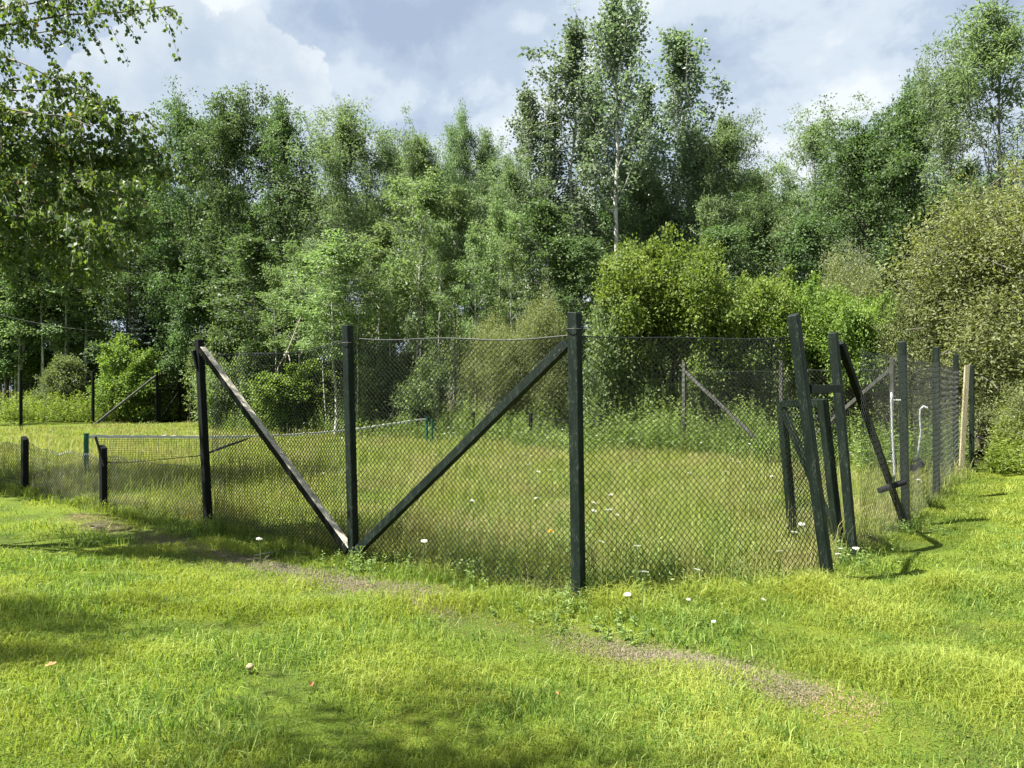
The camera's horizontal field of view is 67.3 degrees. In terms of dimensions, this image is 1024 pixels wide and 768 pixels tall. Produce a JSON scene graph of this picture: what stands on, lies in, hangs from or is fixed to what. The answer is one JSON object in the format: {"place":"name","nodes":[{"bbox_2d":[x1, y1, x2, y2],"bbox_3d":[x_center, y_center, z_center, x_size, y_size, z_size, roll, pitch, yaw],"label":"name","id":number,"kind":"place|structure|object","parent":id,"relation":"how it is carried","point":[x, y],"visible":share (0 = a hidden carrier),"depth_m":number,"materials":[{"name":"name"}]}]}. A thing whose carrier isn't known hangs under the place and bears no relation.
{"place":"outdoors","nodes":[
{"label":"outdoors","id":0,"kind":"place"},
{"bbox_2d":[0,390,1023,767],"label":"ground","id":1,"kind":"structure","parent":0,"point":[36,510],"depth_m":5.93,"materials":[{"name":"green plant"}]},
{"bbox_2d":[0,140,44,406],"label":"slender tree","id":2,"kind":"object","parent":1,"relation":"on","point":[3,288],"visible":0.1,"depth_m":48.41,"materials":[{"name":"green plant"}]},
{"bbox_2d":[0,327,63,408],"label":"undergrowth bush","id":3,"kind":"object","parent":1,"relation":"on","point":[28,382],"visible":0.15,"depth_m":54.01,"materials":[{"name":"green plant"}]},
{"bbox_2d":[0,168,64,408],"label":"maple tree","id":4,"kind":"object","parent":1,"relation":"on","point":[9,355],"visible":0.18,"depth_m":48.73,"materials":[{"name":"green plant"}]},
{"bbox_2d":[0,197,81,419],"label":"slender tree","id":5,"kind":"object","parent":1,"relation":"on","point":[41,290],"visible":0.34,"depth_m":48.15,"materials":[{"name":"green plant"}]},
{"bbox_2d":[0,241,83,369],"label":"sapling","id":6,"kind":"object","parent":1,"relation":"on","point":[6,334],"visible":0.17,"depth_m":48.28,"materials":[{"name":"green plant"}]},
{"bbox_2d":[24,351,90,420],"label":"shrub","id":7,"kind":"object","parent":1,"relation":"on","point":[64,368],"visible":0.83,"depth_m":46.31,"materials":[{"name":"green plant"}]},
{"bbox_2d":[16,145,100,409],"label":"slender tree","id":8,"kind":"object","parent":1,"relation":"on","point":[67,303],"visible":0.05,"depth_m":48.62,"materials":[{"name":"green plant"}]},
{"bbox_2d":[12,168,133,363],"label":"ash tree","id":9,"kind":"object","parent":1,"relation":"on","point":[59,344],"visible":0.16,"depth_m":49.02,"materials":[{"name":"green plant"}]},
{"bbox_2d":[31,219,143,394],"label":"sapling","id":10,"kind":"object","parent":1,"relation":"on","point":[88,317],"visible":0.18,"depth_m":49.44,"materials":[{"name":"green plant"}]},
{"bbox_2d":[0,370,180,429],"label":"chain link fence","id":11,"kind":"object","parent":1,"relation":"on","point":[92,395],"visible":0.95,"depth_m":41.47,"materials":[{"name":"metal"}]},
{"bbox_2d":[0,0,205,325],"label":"birch tree","id":12,"kind":"object","parent":1,"relation":"on","point":[96,181],"visible":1,"depth_m":9.33,"materials":[{"name":"green plant"}]},
{"bbox_2d":[83,332,164,422],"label":"shrub","id":13,"kind":"object","parent":1,"relation":"on","point":[118,352],"visible":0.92,"depth_m":44.62,"materials":[{"name":"green plant"}]},
{"bbox_2d":[0,389,260,424],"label":"gateway weeds","id":14,"kind":"object","parent":1,"relation":"on","point":[37,414],"visible":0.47,"depth_m":44.05,"materials":[{"name":"green plant"}]},
{"bbox_2d":[69,150,193,419],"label":"maple tree","id":15,"kind":"object","parent":1,"relation":"on","point":[131,305],"visible":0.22,"depth_m":47.51,"materials":[{"name":"green plant"}]},
{"bbox_2d":[100,297,177,419],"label":"spruce tree","id":16,"kind":"object","parent":1,"relation":"on","point":[145,335],"visible":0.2,"depth_m":46.70,"materials":[{"name":"green plant"}]},
{"bbox_2d":[111,199,204,347],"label":"sapling","id":17,"kind":"object","parent":1,"relation":"on","point":[137,268],"visible":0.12,"depth_m":50.30,"materials":[{"name":"green plant"}]},
{"bbox_2d":[131,346,197,421],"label":"undergrowth bush","id":18,"kind":"object","parent":1,"relation":"on","point":[165,378],"visible":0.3,"depth_m":45.94,"materials":[{"name":"green plant"}]},
{"bbox_2d":[125,89,249,421],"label":"maple tree","id":19,"kind":"object","parent":1,"relation":"on","point":[180,337],"visible":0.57,"depth_m":45.06,"materials":[{"name":"green plant"}]},
{"bbox_2d":[136,225,250,398],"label":"sapling","id":20,"kind":"object","parent":1,"relation":"on","point":[173,259],"visible":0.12,"depth_m":46.01,"materials":[{"name":"green plant"}]},
{"bbox_2d":[175,307,244,421],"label":"undergrowth bush","id":21,"kind":"object","parent":1,"relation":"on","point":[224,351],"visible":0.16,"depth_m":43.24,"materials":[{"name":"green plant"}]},
{"bbox_2d":[187,344,279,428],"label":"shrub","id":22,"kind":"object","parent":1,"relation":"on","point":[210,382],"visible":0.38,"depth_m":38.08,"materials":[{"name":"green plant"}]},
{"bbox_2d":[161,75,311,371],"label":"maple tree","id":23,"kind":"object","parent":1,"relation":"on","point":[228,140],"visible":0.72,"depth_m":43.64,"materials":[{"name":"green plant"}]},
{"bbox_2d":[184,232,310,411],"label":"sapling","id":24,"kind":"object","parent":1,"relation":"on","point":[252,252],"visible":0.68,"depth_m":39.26,"materials":[{"name":"green plant"}]},
{"bbox_2d":[83,417,432,474],"bbox_3d":[-6.696,1.745,23.762,0.122,1.130,12.506,0,0,37],"label":"tennis net","id":25,"kind":"object","parent":1,"relation":"on","point":[87,436],"visible":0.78,"depth_m":20.33,"materials":[{"name":"fabric"}]},
{"bbox_2d":[212,90,336,371],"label":"maple tree","id":26,"kind":"object","parent":1,"relation":"on","point":[282,127],"visible":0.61,"depth_m":43.20,"materials":[{"name":"green plant"}]},
{"bbox_2d":[255,260,296,371],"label":"slim sapling","id":27,"kind":"object","parent":1,"relation":"on","point":[274,275],"visible":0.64,"depth_m":37.72,"materials":[{"name":"green plant"}]},
{"bbox_2d":[238,358,343,428],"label":"shrub","id":28,"kind":"object","parent":1,"relation":"on","point":[283,387],"visible":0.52,"depth_m":35.34,"materials":[{"name":"green plant"}]},
{"bbox_2d":[251,238,336,426],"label":"sapling","id":29,"kind":"object","parent":1,"relation":"on","point":[300,263],"visible":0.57,"depth_m":36.62,"materials":[{"name":"green plant"}]},
{"bbox_2d":[252,177,352,355],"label":"forest tree","id":30,"kind":"object","parent":1,"relation":"on","point":[304,223],"visible":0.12,"depth_m":51.92,"materials":[{"name":"green plant"}]},
{"bbox_2d":[302,264,342,429],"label":"slim sapling","id":31,"kind":"object","parent":1,"relation":"on","point":[318,279],"visible":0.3,"depth_m":33.94,"materials":[{"name":"green plant"}]},
{"bbox_2d":[265,94,401,413],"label":"ash tree","id":32,"kind":"object","parent":1,"relation":"on","point":[347,145],"visible":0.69,"depth_m":41.49,"materials":[{"name":"green plant"}]},
{"bbox_2d":[277,226,391,437],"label":"sapling","id":33,"kind":"object","parent":1,"relation":"on","point":[331,253],"visible":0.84,"depth_m":31.55,"materials":[{"name":"green plant"}]},
{"bbox_2d":[335,236,376,436],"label":"slim sapling","id":34,"kind":"object","parent":1,"relation":"on","point":[357,265],"visible":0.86,"depth_m":31.47,"materials":[{"name":"green plant"}]},
{"bbox_2d":[332,344,419,437],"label":"shrub","id":35,"kind":"object","parent":1,"relation":"on","point":[383,382],"visible":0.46,"depth_m":32.30,"materials":[{"name":"green plant"}]},
{"bbox_2d":[323,188,430,362],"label":"forest tree","id":36,"kind":"object","parent":1,"relation":"on","point":[373,222],"visible":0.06,"depth_m":54.01,"materials":[{"name":"green plant"}]},
{"bbox_2d":[330,220,424,414],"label":"sapling","id":37,"kind":"object","parent":1,"relation":"on","point":[377,257],"visible":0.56,"depth_m":33.87,"materials":[{"name":"green plant"}]},
{"bbox_2d":[347,101,419,346],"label":"ash tree","id":38,"kind":"object","parent":1,"relation":"on","point":[389,167],"visible":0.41,"depth_m":42.35,"materials":[{"name":"green plant"}]},
{"bbox_2d":[365,253,410,426],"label":"slim sapling","id":39,"kind":"object","parent":1,"relation":"on","point":[385,267],"visible":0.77,"depth_m":32.39,"materials":[{"name":"green plant"}]},
{"bbox_2d":[0,312,819,601],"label":"chain link fence","id":40,"kind":"object","parent":1,"relation":"on","point":[572,345],"visible":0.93,"depth_m":8.67,"materials":[{"name":"metal"}]},
{"bbox_2d":[384,342,450,437],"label":"shrub","id":41,"kind":"object","parent":1,"relation":"on","point":[426,369],"visible":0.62,"depth_m":31.04,"materials":[{"name":"green plant"}]},
{"bbox_2d":[369,121,471,359],"bbox_3d":[-4.437,-5.694,39.919,5.717,15.930,5.117,0,0,28],"label":"ash tree","id":42,"kind":"object","parent":1,"relation":"on","point":[416,158],"visible":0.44,"depth_m":39.63,"materials":[{"name":"green plant"}]},
{"bbox_2d":[371,163,475,377],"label":"sapling","id":43,"kind":"object","parent":1,"relation":"on","point":[424,195],"visible":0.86,"depth_m":32.53,"materials":[{"name":"green plant"}]},
{"bbox_2d":[419,214,461,436],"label":"slim sapling","id":44,"kind":"object","parent":1,"relation":"on","point":[435,241],"visible":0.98,"depth_m":31.50,"materials":[{"name":"green plant"}]},
{"bbox_2d":[68,519,831,716],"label":"dirt path","id":45,"kind":"structure","parent":1,"relation":"on","point":[631,652],"depth_m":6.69,"materials":[{"name":"brown soil"}]},
{"bbox_2d":[10,512,891,740],"bbox_3d":[-2.603,2.185,9.175,13.061,0.111,1.948,0,0,38],"label":"dry thatch","id":46,"kind":"object","parent":1,"relation":"on","point":[112,526],"visible":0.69,"depth_m":6.07,"materials":[{"name":"plant"}]},
{"bbox_2d":[420,181,493,423],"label":"sapling","id":47,"kind":"object","parent":1,"relation":"on","point":[460,206],"visible":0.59,"depth_m":33.93,"materials":[{"name":"green plant"}]},
{"bbox_2d":[424,98,493,409],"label":"ash tree","id":48,"kind":"object","parent":1,"relation":"on","point":[459,153],"visible":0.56,"depth_m":39.81,"materials":[{"name":"green plant"}]},
{"bbox_2d":[435,310,490,420],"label":"undergrowth bush","id":49,"kind":"object","parent":1,"relation":"on","point":[458,333],"visible":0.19,"depth_m":36.82,"materials":[{"name":"green plant"}]},
{"bbox_2d":[450,222,497,425],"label":"slim sapling","id":50,"kind":"object","parent":1,"relation":"on","point":[474,239],"visible":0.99,"depth_m":30.86,"materials":[{"name":"green plant"}]},
{"bbox_2d":[453,124,507,328],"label":"ash tree","id":51,"kind":"object","parent":1,"relation":"on","point":[483,153],"visible":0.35,"depth_m":40.62,"materials":[{"name":"green plant"}]},
{"bbox_2d":[0,468,972,608],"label":"fence fringe grass","id":52,"kind":"structure","parent":1,"relation":"on","point":[13,488],"depth_m":11.04,"materials":[{"name":"green plant"}]},
{"bbox_2d":[0,419,977,595],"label":"meadow grass","id":53,"kind":"structure","parent":1,"relation":"on","point":[118,429],"depth_m":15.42,"materials":[{"name":"green plant"}]},
{"bbox_2d":[457,197,529,419],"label":"sapling","id":54,"kind":"object","parent":1,"relation":"on","point":[501,223],"visible":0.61,"depth_m":32.71,"materials":[{"name":"green plant"}]},
{"bbox_2d":[455,304,533,423],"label":"shrub","id":55,"kind":"object","parent":1,"relation":"on","point":[487,333],"visible":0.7,"depth_m":29.78,"materials":[{"name":"green plant"}]},
{"bbox_2d":[464,149,552,416],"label":"ash tree","id":56,"kind":"object","parent":1,"relation":"on","point":[511,188],"visible":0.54,"depth_m":35.80,"materials":[{"name":"green plant"}]},
{"bbox_2d":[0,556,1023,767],"bbox_3d":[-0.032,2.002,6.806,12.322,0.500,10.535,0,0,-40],"label":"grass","id":57,"kind":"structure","parent":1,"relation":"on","point":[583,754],"depth_m":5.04,"materials":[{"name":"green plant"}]},
{"bbox_2d":[494,234,532,427],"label":"slim sapling","id":58,"kind":"object","parent":1,"relation":"on","point":[512,251],"visible":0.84,"depth_m":30.32,"materials":[{"name":"green plant"}]},
{"bbox_2d":[496,84,571,421],"bbox_3d":[0.960,-6.350,38.266,3.986,17.109,3.842,0,0,36],"label":"poplar tree","id":59,"kind":"object","parent":1,"relation":"on","point":[527,99],"visible":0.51,"depth_m":37.95,"materials":[{"name":"green plant"}]},
{"bbox_2d":[502,281,586,442],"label":"shrub","id":60,"kind":"object","parent":1,"relation":"on","point":[544,328],"visible":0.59,"depth_m":28.82,"materials":[{"name":"green plant"}]},
{"bbox_2d":[490,198,598,417],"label":"sapling","id":61,"kind":"object","parent":1,"relation":"on","point":[547,221],"visible":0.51,"depth_m":31.54,"materials":[{"name":"green plant"}]},
{"bbox_2d":[148,438,947,647],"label":"broadleaf weeds","id":62,"kind":"object","parent":1,"relation":"on","point":[620,627],"visible":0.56,"depth_m":9.04,"materials":[{"name":"green plant"}]},
{"bbox_2d":[522,105,581,316],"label":"poplar tree","id":63,"kind":"object","parent":1,"relation":"on","point":[549,133],"visible":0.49,"depth_m":38.12,"materials":[{"name":"green plant"}]},
{"bbox_2d":[508,14,615,429],"bbox_3d":[2.480,-7.960,38.192,5.501,20.363,5.670,0,0,11],"label":"poplar tree","id":64,"kind":"object","parent":1,"relation":"on","point":[568,65],"visible":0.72,"depth_m":37.30,"materials":[{"name":"green plant"}]},
{"bbox_2d":[547,233,615,415],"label":"sapling","id":65,"kind":"object","parent":1,"relation":"on","point":[580,252],"visible":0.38,"depth_m":30.73,"materials":[{"name":"green plant"}]},
{"bbox_2d":[531,185,640,338],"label":"forest tree","id":66,"kind":"object","parent":1,"relation":"on","point":[606,218],"visible":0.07,"depth_m":56.18,"materials":[{"name":"green plant"}]},
{"bbox_2d":[210,370,977,470],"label":"goldenrod weeds","id":67,"kind":"object","parent":1,"relation":"on","point":[674,440],"visible":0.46,"depth_m":24.91,"materials":[{"name":"green plant"}]},
{"bbox_2d":[559,81,636,355],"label":"poplar tree","id":68,"kind":"object","parent":1,"relation":"on","point":[593,216],"visible":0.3,"depth_m":39.81,"materials":[{"name":"green plant"}]},
{"bbox_2d":[562,0,658,425],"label":"poplar tree","id":69,"kind":"object","parent":1,"relation":"on","point":[619,35],"visible":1,"depth_m":35.61,"materials":[{"name":"green plant"}]},
{"bbox_2d":[283,357,951,464],"bbox_3d":[-1.018,0.823,28.761,30.842,3.098,0.237,0,0,38],"label":"chain link fence","id":70,"kind":"object","parent":1,"relation":"on","point":[850,403],"visible":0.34,"depth_m":22.73,"materials":[{"name":"grey metal"}]},
{"bbox_2d":[566,290,669,443],"bbox_3d":[3.847,-0.649,28.168,3.715,5.960,3.350,0,0,3],"label":"shrub","id":71,"kind":"object","parent":1,"relation":"on","point":[601,325],"visible":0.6,"depth_m":27.46,"materials":[{"name":"green plant"}]},
{"bbox_2d":[597,73,691,253],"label":"poplar tree","id":72,"kind":"object","parent":1,"relation":"on","point":[646,110],"visible":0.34,"depth_m":39.88,"materials":[{"name":"green plant"}]},
{"bbox_2d":[593,158,700,278],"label":"ash tree","id":73,"kind":"object","parent":1,"relation":"on","point":[644,196],"visible":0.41,"depth_m":38.20,"materials":[{"name":"green plant"}]},
{"bbox_2d":[583,221,749,443],"bbox_3d":[5.576,-1.826,27.877,6.605,8.115,4.904,0,0,31],"label":"shrub","id":74,"kind":"object","parent":1,"relation":"on","point":[648,284],"visible":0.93,"depth_m":26.85,"materials":[{"name":"green plant"}]},
{"bbox_2d":[632,23,736,267],"bbox_3d":[8.585,-8.009,38.803,5.342,20.458,5.543,0,0,11],"label":"poplar tree","id":75,"kind":"object","parent":1,"relation":"on","point":[678,55],"visible":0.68,"depth_m":38.45,"materials":[{"name":"green plant"}]},
{"bbox_2d":[666,116,725,428],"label":"poplar tree","id":76,"kind":"object","parent":1,"relation":"on","point":[677,214],"visible":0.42,"depth_m":37.69,"materials":[{"name":"green plant"}]},
{"bbox_2d":[688,190,730,283],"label":"slim sapling","id":77,"kind":"object","parent":1,"relation":"on","point":[709,215],"visible":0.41,"depth_m":32.91,"materials":[{"name":"green plant"}]},
{"bbox_2d":[664,318,767,445],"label":"shrub","id":78,"kind":"object","parent":1,"relation":"on","point":[693,395],"visible":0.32,"depth_m":26.83,"materials":[{"name":"green plant"}]},
{"bbox_2d":[669,221,779,417],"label":"sapling","id":79,"kind":"object","parent":1,"relation":"on","point":[725,235],"visible":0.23,"depth_m":31.53,"materials":[{"name":"green plant"}]},
{"bbox_2d":[669,106,782,293],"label":"ash tree","id":80,"kind":"object","parent":1,"relation":"on","point":[727,149],"visible":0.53,"depth_m":37.41,"materials":[{"name":"green plant"}]},
{"bbox_2d":[657,265,818,434],"bbox_3d":[7.716,-1.025,27.110,5.656,6.573,4.544,0,0,7],"label":"shrub","id":81,"kind":"object","parent":1,"relation":"on","point":[757,291],"visible":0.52,"depth_m":25.95,"materials":[{"name":"green plant"}]},
{"bbox_2d":[710,185,808,427],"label":"maple tree","id":82,"kind":"object","parent":1,"relation":"on","point":[760,220],"visible":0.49,"depth_m":33.23,"materials":[{"name":"green plant"}]},
{"bbox_2d":[766,211,805,297],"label":"slim sapling","id":83,"kind":"object","parent":1,"relation":"on","point":[784,220],"visible":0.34,"depth_m":32.02,"materials":[{"name":"green plant"}]},
{"bbox_2d":[746,332,835,436],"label":"shrub","id":84,"kind":"object","parent":1,"relation":"on","point":[822,380],"visible":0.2,"depth_m":25.74,"materials":[{"name":"green plant"}]},
{"bbox_2d":[759,209,845,414],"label":"sapling","id":85,"kind":"object","parent":1,"relation":"on","point":[810,226],"visible":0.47,"depth_m":31.67,"materials":[{"name":"green plant"}]},
{"bbox_2d":[740,270,870,437],"bbox_3d":[10.302,-0.916,27.427,5.449,6.375,4.046,0,0,12],"label":"shrub","id":86,"kind":"object","parent":1,"relation":"on","point":[837,294],"visible":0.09,"depth_m":26.65,"materials":[{"name":"green plant"}]},
{"bbox_2d":[760,90,879,424],"bbox_3d":[14.512,-6.094,36.526,5.406,16.637,4.979,0,0,11],"label":"ash tree","id":87,"kind":"object","parent":1,"relation":"on","point":[813,146],"visible":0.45,"depth_m":36.61,"materials":[{"name":"green plant"}]},
{"bbox_2d":[780,280,920,450],"bbox_3d":[11.357,-0.602,25.774,3.995,5.769,4.973,0,0,-37],"label":"shrub","id":88,"kind":"object","parent":1,"relation":"on","point":[850,326],"visible":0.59,"depth_m":24.87,"materials":[{"name":"green plant"}]},
{"bbox_2d":[810,236,892,444],"bbox_3d":[12.496,-1.729,28.822,3.360,7.980,5.833,0,0,21],"label":"shrub","id":89,"kind":"object","parent":1,"relation":"on","point":[833,277],"visible":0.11,"depth_m":28.32,"materials":[{"name":"green plant"}]},
{"bbox_2d":[784,174,942,306],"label":"forest tree","id":90,"kind":"object","parent":1,"relation":"on","point":[853,227],"visible":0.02,"depth_m":51.95,"materials":[{"name":"green plant"}]},
{"bbox_2d":[786,93,942,431],"bbox_3d":[14.947,-4.883,32.105,6.904,14.298,7.027,0,0,14],"label":"maple tree","id":91,"kind":"object","parent":1,"relation":"on","point":[851,154],"visible":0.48,"depth_m":31.99,"materials":[{"name":"green plant"}]},
{"bbox_2d":[787,313,973,579],"bbox_3d":[7.615,0.776,14.258,0.492,3.176,14.500,0,0,37],"label":"chain link fence","id":92,"kind":"object","parent":1,"relation":"on","point":[837,350],"visible":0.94,"depth_m":10.71,"materials":[{"name":"metal"}]},
{"bbox_2d":[776,399,844,550],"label":"gate","id":93,"kind":"structure","parent":92,"relation":"attached to","point":[833,511],"depth_m":10.09,"materials":[{"name":"metal"}]},
{"bbox_2d":[846,288,932,448],"bbox_3d":[12.553,-0.501,25.157,3.175,5.543,3.847,0,0,7],"label":"shrub","id":94,"kind":"object","parent":1,"relation":"on","point":[883,422],"visible":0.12,"depth_m":25.38,"materials":[{"name":"green plant"}]},
{"bbox_2d":[842,68,985,437],"bbox_3d":[16.761,-5.541,32.182,5.245,15.577,4.964,0,0,33],"label":"maple tree","id":95,"kind":"object","parent":1,"relation":"on","point":[906,102],"visible":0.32,"depth_m":31.62,"materials":[{"name":"green plant"}]},
{"bbox_2d":[851,154,1023,455],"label":"shrub","id":96,"kind":"object","parent":1,"relation":"on","point":[996,260],"visible":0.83,"depth_m":22.45,"materials":[{"name":"green plant"}]},
{"bbox_2d":[861,248,1018,456],"bbox_3d":[13.082,-1.052,23.536,2.771,6.631,4.810,0,0,-38],"label":"shrub","id":97,"kind":"object","parent":1,"relation":"on","point":[916,337],"visible":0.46,"depth_m":23.48,"materials":[{"name":"green plant"}]},
{"bbox_2d":[903,30,1014,361],"bbox_3d":[17.375,-6.036,29.945,3.670,16.494,3.984,0,0,20],"label":"ash tree","id":98,"kind":"object","parent":1,"relation":"on","point":[934,103],"visible":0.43,"depth_m":29.70,"materials":[{"name":"green plant"}]},
{"bbox_2d":[958,365,969,470],"bbox_3d":[11.075,0.841,18.851,0.572,2.684,0.101,0,0,-43],"label":"leaning board","id":99,"kind":"object","parent":1,"relation":"on","point":[964,411],"visible":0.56,"depth_m":18.84,"materials":[{"name":"beige wood"}]},
{"bbox_2d":[906,0,1023,381],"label":"ash tree","id":100,"kind":"object","parent":1,"relation":"on","point":[999,53],"visible":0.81,"depth_m":27.94,"materials":[{"name":"green plant"}]},
{"bbox_2d":[930,309,1023,462],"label":"shrub","id":101,"kind":"object","parent":1,"relation":"on","point":[1007,388],"visible":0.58,"depth_m":21.48,"materials":[{"name":"green plant"}]},
{"bbox_2d":[976,392,1023,474],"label":"edge weeds","id":102,"kind":"object","parent":1,"relation":"on","point":[1003,455],"visible":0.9,"depth_m":19.52,"materials":[{"name":"green plant"}]},
{"bbox_2d":[0,0,1023,389],"label":"sky","id":103,"kind":"structure","parent":0,"point":[431,55],"materials":[{"name":"white"}]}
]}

